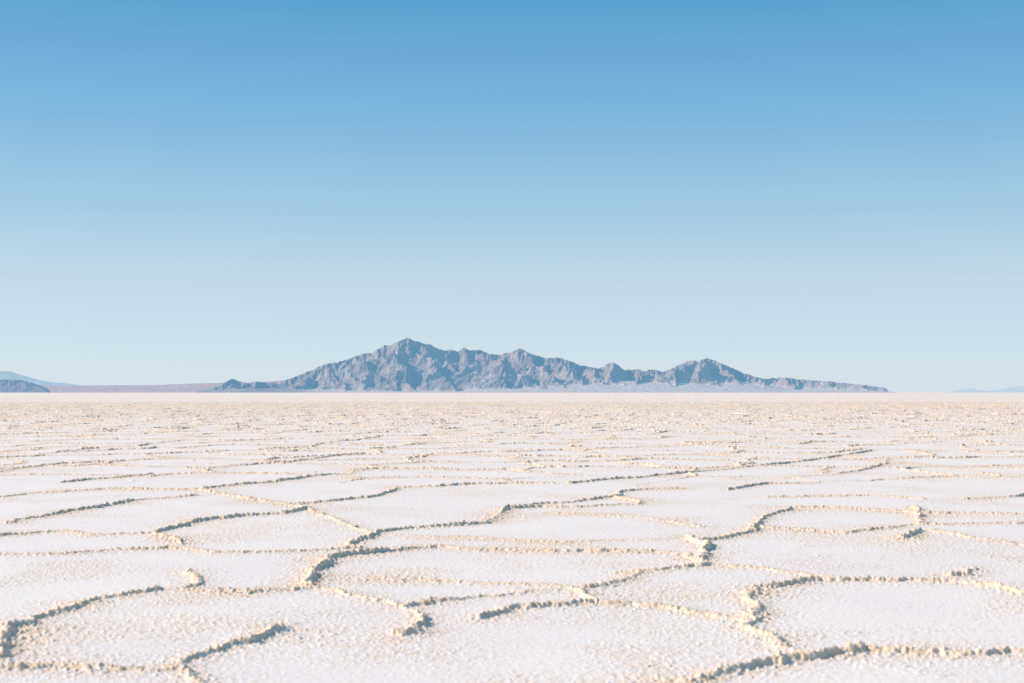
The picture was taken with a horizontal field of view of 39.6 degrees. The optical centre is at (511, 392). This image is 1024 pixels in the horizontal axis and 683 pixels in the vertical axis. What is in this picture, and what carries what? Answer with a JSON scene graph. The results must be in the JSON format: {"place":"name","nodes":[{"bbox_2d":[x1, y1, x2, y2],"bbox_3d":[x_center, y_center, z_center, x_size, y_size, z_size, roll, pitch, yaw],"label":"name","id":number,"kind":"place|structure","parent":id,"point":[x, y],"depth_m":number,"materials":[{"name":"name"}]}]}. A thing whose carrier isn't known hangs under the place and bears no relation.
{"place":"outdoors","nodes":[
{"label":"outdoors","id":0,"kind":"place"},
{"bbox_2d":[0,379,50,392],"bbox_3d":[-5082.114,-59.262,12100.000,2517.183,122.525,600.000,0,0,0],"label":"desert hill","id":1,"kind":"structure","parent":0,"point":[13,386],"depth_m":11894.98,"materials":[{"name":"stone"}]},
{"bbox_2d":[0,371,75,385],"bbox_3d":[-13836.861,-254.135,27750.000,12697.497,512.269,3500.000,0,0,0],"label":"distant mountain range","id":2,"kind":"structure","parent":0,"point":[9,375],"depth_m":27089.57,"materials":[{"name":"blue stone"}]},
{"bbox_2d":[43,381,279,392],"bbox_3d":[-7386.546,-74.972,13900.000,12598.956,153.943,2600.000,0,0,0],"label":"desert plain","id":3,"kind":"structure","parent":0,"point":[183,388],"depth_m":13028.60,"materials":[{"name":"stone"}]},
{"bbox_2d":[0,392,1023,682],"bbox_3d":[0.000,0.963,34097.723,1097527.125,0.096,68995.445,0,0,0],"label":"salt flat","id":4,"kind":"structure","parent":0,"point":[510,538],"depth_m":9.76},
{"bbox_2d":[0,0,1023,391],"label":"sky","id":5,"kind":"structure","parent":0,"point":[192,191],"materials":[{"name":"blue"}]},
{"bbox_2d":[197,338,896,392],"bbox_3d":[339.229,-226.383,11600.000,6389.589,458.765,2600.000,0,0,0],"label":"mountain range","id":6,"kind":"structure","parent":0,"point":[407,365],"depth_m":11333.31,"materials":[{"name":"stone"}]},
{"bbox_2d":[942,386,1023,392],"bbox_3d":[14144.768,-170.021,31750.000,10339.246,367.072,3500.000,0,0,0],"label":"distant mountain range","id":7,"kind":"structure","parent":0,"point":[1018,389],"depth_m":30506.82,"materials":[{"name":"stone"}]}
]}

